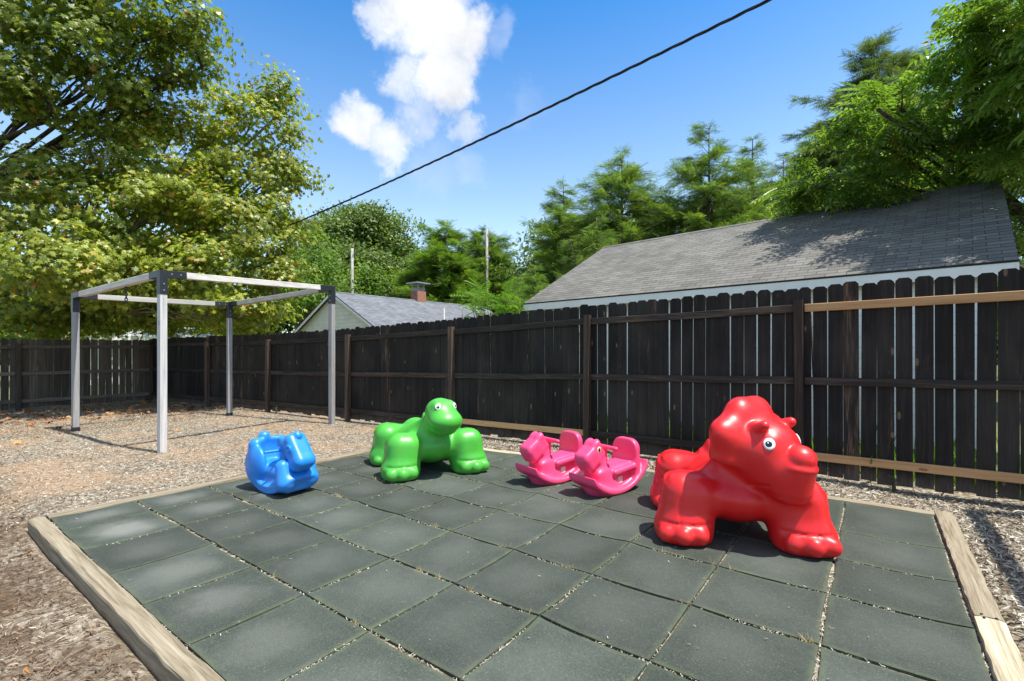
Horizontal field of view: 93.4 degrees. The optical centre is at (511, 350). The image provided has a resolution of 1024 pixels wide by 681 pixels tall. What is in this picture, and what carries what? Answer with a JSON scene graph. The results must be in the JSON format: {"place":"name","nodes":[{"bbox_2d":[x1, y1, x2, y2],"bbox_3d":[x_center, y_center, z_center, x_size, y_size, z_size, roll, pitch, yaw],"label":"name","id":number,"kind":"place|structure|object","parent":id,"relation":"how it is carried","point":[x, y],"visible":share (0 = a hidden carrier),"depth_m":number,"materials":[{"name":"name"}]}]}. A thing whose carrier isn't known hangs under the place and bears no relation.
{"place":"outdoors","nodes":[
{"label":"outdoors","id":0,"kind":"place"},
{"bbox_2d":[163,477,821,644],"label":"dry joint grass","id":1,"kind":"structure","parent":0,"point":[567,567],"depth_m":3.11,"materials":[{"name":"plant"}]},
{"bbox_2d":[0,364,1020,484],"bbox_3d":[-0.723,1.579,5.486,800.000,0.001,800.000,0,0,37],"label":"lawn ground","id":2,"kind":"structure","parent":0,"point":[597,415],"depth_m":13.54,"materials":[{"name":"green plant"}]},
{"bbox_2d":[0,0,261,176],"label":"sycamore tree","id":3,"kind":"object","parent":2,"relation":"on","point":[77,25],"visible":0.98,"depth_m":10.88,"materials":[{"name":"green plant"}]},
{"bbox_2d":[61,329,214,383],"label":"white house","id":4,"kind":"structure","parent":2,"relation":"on","point":[133,337],"depth_m":22.43,"materials":[{"name":"white"}]},
{"bbox_2d":[0,211,291,344],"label":"broadleaf tree","id":5,"kind":"object","parent":2,"relation":"on","point":[27,337],"visible":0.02,"depth_m":22.26,"materials":[{"name":"green plant"}]},
{"bbox_2d":[0,39,333,397],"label":"sycamore tree","id":6,"kind":"object","parent":2,"relation":"on","point":[177,194],"visible":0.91,"depth_m":11.70,"materials":[{"name":"green plant"}]},
{"bbox_2d":[267,0,771,234],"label":"overhead cable","id":7,"kind":"object","parent":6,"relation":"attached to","point":[634,65],"visible":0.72,"depth_m":6.75,"materials":[{"name":"black rubber"}]},
{"bbox_2d":[256,216,363,323],"bbox_3d":[-13.872,-3.698,32.822,7.302,10.839,7.115,0,0,37],"label":"broadleaf tree","id":8,"kind":"object","parent":2,"relation":"on","point":[312,300],"visible":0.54,"depth_m":32.02,"materials":[{"name":"green plant"}]},
{"bbox_2d":[351,248,353,292],"bbox_3d":[-11.267,-2.785,34.000,0.233,8.809,0.294,0,0,-17],"label":"utility pole","id":9,"kind":"object","parent":2,"relation":"on","point":[352,263],"visible":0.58,"depth_m":33.91,"materials":[{"name":"white wood"}]},
{"bbox_2d":[281,195,427,310],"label":"broadleaf tree","id":10,"kind":"object","parent":2,"relation":"on","point":[370,231],"visible":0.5,"depth_m":43.02,"materials":[{"name":"green plant"}]},
{"bbox_2d":[314,254,416,298],"bbox_3d":[-11.070,-3.176,40.225,11.309,9.810,6.277,0,0,-20],"label":"leafy shrub","id":11,"kind":"object","parent":2,"relation":"on","point":[381,289],"visible":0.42,"depth_m":39.00,"materials":[{"name":"green plant"}]},
{"bbox_2d":[293,281,492,372],"bbox_3d":[-5.706,-1.254,29.500,8.600,5.745,11.677,0,0,40],"label":"bungalow","id":12,"kind":"object","parent":2,"relation":"on","point":[353,311],"visible":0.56,"depth_m":26.07,"materials":[{"name":"grey"}]},
{"bbox_2d":[389,218,493,310],"bbox_3d":[-5.459,-4.622,39.005,9.518,12.485,9.272,0,0,9],"label":"hemlock tree","id":13,"kind":"object","parent":2,"relation":"on","point":[435,260],"visible":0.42,"depth_m":37.25,"materials":[{"name":"green plant"}]},
{"bbox_2d":[437,225,524,314],"bbox_3d":[-1.826,-4.411,39.864,9.006,12.062,8.882,0,0,37],"label":"hemlock tree","id":14,"kind":"object","parent":2,"relation":"on","point":[477,246],"visible":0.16,"depth_m":39.03,"materials":[{"name":"green plant"}]},
{"bbox_2d":[485,229,488,304],"bbox_3d":[-1.978,-3.975,38.000,0.233,11.188,0.294,0,0,-17],"label":"utility pole","id":15,"kind":"object","parent":2,"relation":"on","point":[486,238],"visible":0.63,"depth_m":37.91,"materials":[{"name":"grey wood"}]},
{"bbox_2d":[449,277,529,381],"bbox_3d":[-0.461,-0.283,13.602,2.660,3.838,2.871,0,0,-14],"label":"leafy shrub","id":16,"kind":"object","parent":2,"relation":"on","point":[500,306],"visible":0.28,"depth_m":13.24,"materials":[{"name":"green plant"}]},
{"bbox_2d":[0,260,997,364],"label":"wood","id":17,"kind":"object","parent":2,"relation":"on","point":[287,327],"depth_m":51.21,"materials":[{"name":"green wood"}]},
{"bbox_2d":[476,215,566,300],"bbox_3d":[2.569,-3.942,34.127,10.640,11.340,6.591,0,0,4],"label":"broadleaf tree","id":18,"kind":"object","parent":2,"relation":"on","point":[527,262],"visible":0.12,"depth_m":33.54,"materials":[{"name":"green plant"}]},
{"bbox_2d":[510,265,548,334],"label":"hemlock tree","id":19,"kind":"object","parent":2,"relation":"on","point":[535,288],"visible":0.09,"depth_m":18.87,"materials":[{"name":"green plant"}]},
{"bbox_2d":[500,179,594,311],"bbox_3d":[2.464,-3.817,26.479,6.768,10.875,7.111,0,0,37],"label":"hemlock tree","id":20,"kind":"object","parent":2,"relation":"on","point":[548,253],"visible":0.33,"depth_m":25.53,"materials":[{"name":"green plant"}]},
{"bbox_2d":[579,332,579,425],"bbox_3d":[0.997,0.557,7.988,0.357,2.147,0.560,0,0,21],"label":"tall weed","id":21,"kind":"object","parent":2,"relation":"on","point":[579,389],"visible":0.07,"depth_m":7.93,"materials":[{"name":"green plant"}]},
{"bbox_2d":[550,214,621,279],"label":"hemlock tree","id":22,"kind":"object","parent":2,"relation":"on","point":[600,244],"visible":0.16,"depth_m":19.91,"materials":[{"name":"green plant"}]},
{"bbox_2d":[554,143,683,281],"bbox_3d":[5.108,-4.062,23.223,8.111,11.365,8.665,0,0,-16],"label":"hemlock tree","id":23,"kind":"object","parent":2,"relation":"on","point":[624,188],"visible":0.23,"depth_m":22.34,"materials":[{"name":"green plant"}]},
{"bbox_2d":[637,185,687,238],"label":"hemlock tree","id":24,"kind":"object","parent":2,"relation":"on","point":[659,228],"visible":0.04,"depth_m":22.85,"materials":[{"name":"green plant"}]},
{"bbox_2d":[609,176,789,242],"bbox_3d":[12.067,-5.748,35.850,22.007,14.968,9.640,0,0,-7],"label":"broadleaf tree","id":25,"kind":"object","parent":2,"relation":"on","point":[619,241],"visible":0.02,"depth_m":34.38,"materials":[{"name":"green plant"}]},
{"bbox_2d":[640,121,778,234],"bbox_3d":[9.362,-4.411,22.336,8.137,12.064,7.498,0,0,24],"label":"hemlock tree","id":26,"kind":"object","parent":2,"relation":"on","point":[700,213],"visible":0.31,"depth_m":21.35,"materials":[{"name":"green plant"}]},
{"bbox_2d":[714,132,791,221],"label":"hemlock tree","id":27,"kind":"object","parent":2,"relation":"on","point":[745,150],"visible":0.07,"depth_m":23.73,"materials":[{"name":"green plant"}]},
{"bbox_2d":[523,179,1018,448],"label":"garage","id":28,"kind":"structure","parent":2,"relation":"on","point":[954,232],"depth_m":9.71,"materials":[{"name":"grey"}]},
{"bbox_2d":[757,150,823,215],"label":"hemlock tree","id":29,"kind":"object","parent":2,"relation":"on","point":[778,167],"visible":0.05,"depth_m":26.98,"materials":[{"name":"green plant"}]},
{"bbox_2d":[579,410,1020,498],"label":"weedy grass","id":30,"kind":"structure","parent":2,"relation":"on","point":[876,457],"depth_m":5.36,"materials":[{"name":"green plant"}]},
{"bbox_2d":[811,314,812,376],"bbox_3d":[3.681,0.541,5.858,0.386,2.178,0.118,0,0,41],"label":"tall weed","id":31,"kind":"object","parent":2,"relation":"on","point":[812,344],"visible":0.09,"depth_m":5.87,"materials":[{"name":"green plant"}]},
{"bbox_2d":[778,120,862,211],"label":"hemlock tree","id":32,"kind":"object","parent":2,"relation":"on","point":[824,160],"visible":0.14,"depth_m":28.96,"materials":[{"name":"green plant"}]},
{"bbox_2d":[749,0,1023,269],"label":"ailanthus tree","id":33,"kind":"object","parent":2,"relation":"on","point":[987,32],"visible":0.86,"depth_m":9.81,"materials":[{"name":"green plant"}]},
{"bbox_2d":[774,23,1023,339],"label":"hemlock tree","id":34,"kind":"object","parent":2,"relation":"on","point":[874,67],"visible":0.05,"depth_m":29.79,"materials":[{"name":"green plant"}]},
{"bbox_2d":[0,399,1023,680],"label":"mulch ground","id":35,"kind":"structure","parent":0,"point":[88,615],"depth_m":4.90,"materials":[{"name":"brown wood"}]},
{"bbox_2d":[0,551,31,672],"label":"leaf scraps","id":36,"kind":"object","parent":35,"relation":"on","point":[26,668],"visible":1,"depth_m":2.22,"materials":[{"name":"brown plant"}]},
{"bbox_2d":[0,489,138,680],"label":"damp mulch chips","id":37,"kind":"object","parent":35,"relation":"on","point":[43,659],"visible":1,"depth_m":2.58,"materials":[{"name":"brown wood"}]},
{"bbox_2d":[0,338,153,410],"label":"picket fence","id":38,"kind":"object","parent":35,"relation":"on","point":[31,378],"visible":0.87,"depth_m":12.42,"materials":[{"name":"black wood"}]},
{"bbox_2d":[28,517,224,680],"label":"landscape timber","id":39,"kind":"object","parent":35,"relation":"on","point":[157,647],"visible":0.96,"depth_m":2.61,"materials":[{"name":"beige wood"}]},
{"bbox_2d":[0,400,262,438],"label":"mulch chips","id":40,"kind":"object","parent":35,"relation":"on","point":[147,414],"visible":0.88,"depth_m":10.58,"materials":[{"name":"brown wood"}]},
{"bbox_2d":[0,400,351,444],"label":"fallen leaves","id":41,"kind":"object","parent":35,"relation":"on","point":[111,412],"visible":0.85,"depth_m":11.20,"materials":[{"name":"brown plant"}]},
{"bbox_2d":[0,409,380,533],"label":"fine mulch chips","id":42,"kind":"object","parent":35,"relation":"on","point":[136,445],"visible":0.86,"depth_m":6.97,"materials":[{"name":"brown wood"}]},
{"bbox_2d":[71,270,335,453],"bbox_3d":[-5.703,0.110,8.953,3.476,2.719,3.049,0,0,30],"label":"play frame","id":43,"kind":"object","parent":35,"relation":"on","point":[161,300],"visible":0.94,"depth_m":8.60,"materials":[{"name":"metal"}]},
{"bbox_2d":[124,286,127,304],"bbox_3d":[-5.992,-0.851,7.487,0.039,0.285,0.039,0,0,-7],"label":"swing hook","id":44,"kind":"object","parent":43,"relation":"hanging from","point":[126,295],"visible":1,"depth_m":7.48,"materials":[{"name":"black metal"}]},
{"bbox_2d":[45,449,370,520],"bbox_3d":[-2.745,1.482,5.769,0.140,0.165,4.126,0,0,36],"label":"landscape timber","id":45,"kind":"object","parent":35,"relation":"on","point":[177,490],"visible":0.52,"depth_m":4.81,"materials":[{"name":"beige wood"}]},
{"bbox_2d":[483,448,520,454],"bbox_3d":[-0.059,1.490,6.710,3.419,0.165,0.130,0,0,31],"label":"landscape timber","id":46,"kind":"object","parent":35,"relation":"on","point":[501,451],"visible":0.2,"depth_m":6.72,"materials":[{"name":"beige wood"}]},
{"bbox_2d":[145,268,1023,500],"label":"picket fence","id":47,"kind":"object","parent":35,"relation":"on","point":[399,373],"visible":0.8,"depth_m":6.11,"materials":[{"name":"brown wood"}]},
{"bbox_2d":[646,469,934,516],"bbox_3d":[2.549,1.490,5.013,2.790,0.165,0.129,0,0,36],"label":"landscape timber","id":48,"kind":"object","parent":35,"relation":"on","point":[900,508],"visible":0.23,"depth_m":4.38,"materials":[{"name":"beige wood"}]},
{"bbox_2d":[886,475,902,492],"bbox_3d":[3.897,1.386,4.926,0.143,0.230,0.109,0,0,6],"label":"seedling","id":49,"kind":"object","parent":35,"relation":"on","point":[893,482],"visible":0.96,"depth_m":4.89,"materials":[{"name":"green plant"}]},
{"bbox_2d":[934,510,1005,622],"bbox_3d":[3.112,1.476,3.342,0.138,0.167,2.111,0,0,37],"label":"landscape timber","id":50,"kind":"object","parent":35,"relation":"on","point":[978,597],"visible":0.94,"depth_m":3.05,"materials":[{"name":"beige wood"}]},
{"bbox_2d":[957,521,1023,642],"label":"side mulch chips","id":51,"kind":"object","parent":35,"relation":"on","point":[1005,579],"visible":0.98,"depth_m":3.30,"materials":[{"name":"brown wood"}]},
{"bbox_2d":[974,616,1023,680],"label":"landscape timber","id":52,"kind":"object","parent":35,"relation":"on","point":[1003,655],"visible":0.92,"depth_m":2.25,"materials":[{"name":"beige wood"}]},
{"bbox_2d":[0,0,1023,332],"label":"sky","id":53,"kind":"structure","parent":0,"point":[399,86],"materials":[{"name":"blue"}]},
{"bbox_2d":[51,450,990,680],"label":"rubber paving","id":54,"kind":"structure","parent":0,"point":[266,636],"depth_m":2.90,"materials":[{"name":"grey rubber"}]},
{"bbox_2d":[245,431,318,493],"bbox_3d":[-2.309,1.107,4.887,0.806,0.619,0.495,0,0,33],"label":"pony rocker","id":55,"kind":"object","parent":54,"relation":"on","point":[274,464],"visible":1,"depth_m":4.75,"materials":[{"name":"blue plastic"}]},
{"bbox_2d":[369,398,489,481],"bbox_3d":[-1.052,0.976,5.902,1.238,0.879,1.648,0,0,-25],"label":"climbing dinosaur","id":56,"kind":"object","parent":54,"relation":"on","point":[405,449],"visible":1,"depth_m":5.40,"materials":[{"name":"green plastic"}]},
{"bbox_2d":[77,488,897,678],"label":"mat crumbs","id":57,"kind":"object","parent":54,"relation":"on","point":[530,593],"visible":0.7,"depth_m":2.91,"materials":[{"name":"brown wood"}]},
{"bbox_2d":[515,430,582,484],"bbox_3d":[0.443,1.154,5.284,0.804,0.562,0.377,0,0,-36],"label":"seat rocker","id":58,"kind":"object","parent":54,"relation":"on","point":[547,466],"visible":0.89,"depth_m":5.12,"materials":[{"name":"pink plastic"}]},
{"bbox_2d":[569,436,647,496],"bbox_3d":[0.972,1.154,4.890,0.804,0.562,0.377,0,0,-36],"label":"seat rocker","id":59,"kind":"object","parent":54,"relation":"on","point":[623,469],"visible":1,"depth_m":4.74,"materials":[{"name":"pink plastic"}]},
{"bbox_2d":[650,396,842,557],"bbox_3d":[1.786,0.881,3.947,1.238,1.069,1.404,0,0,14],"label":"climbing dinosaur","id":60,"kind":"object","parent":54,"relation":"on","point":[752,459],"visible":1,"depth_m":3.42,"materials":[{"name":"red plastic"}]},
{"bbox_2d":[49,453,993,680],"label":"joint debris","id":61,"kind":"object","parent":0,"point":[501,648],"visible":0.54,"depth_m":2.75,"materials":[{"name":"brown soil"}]}
]}

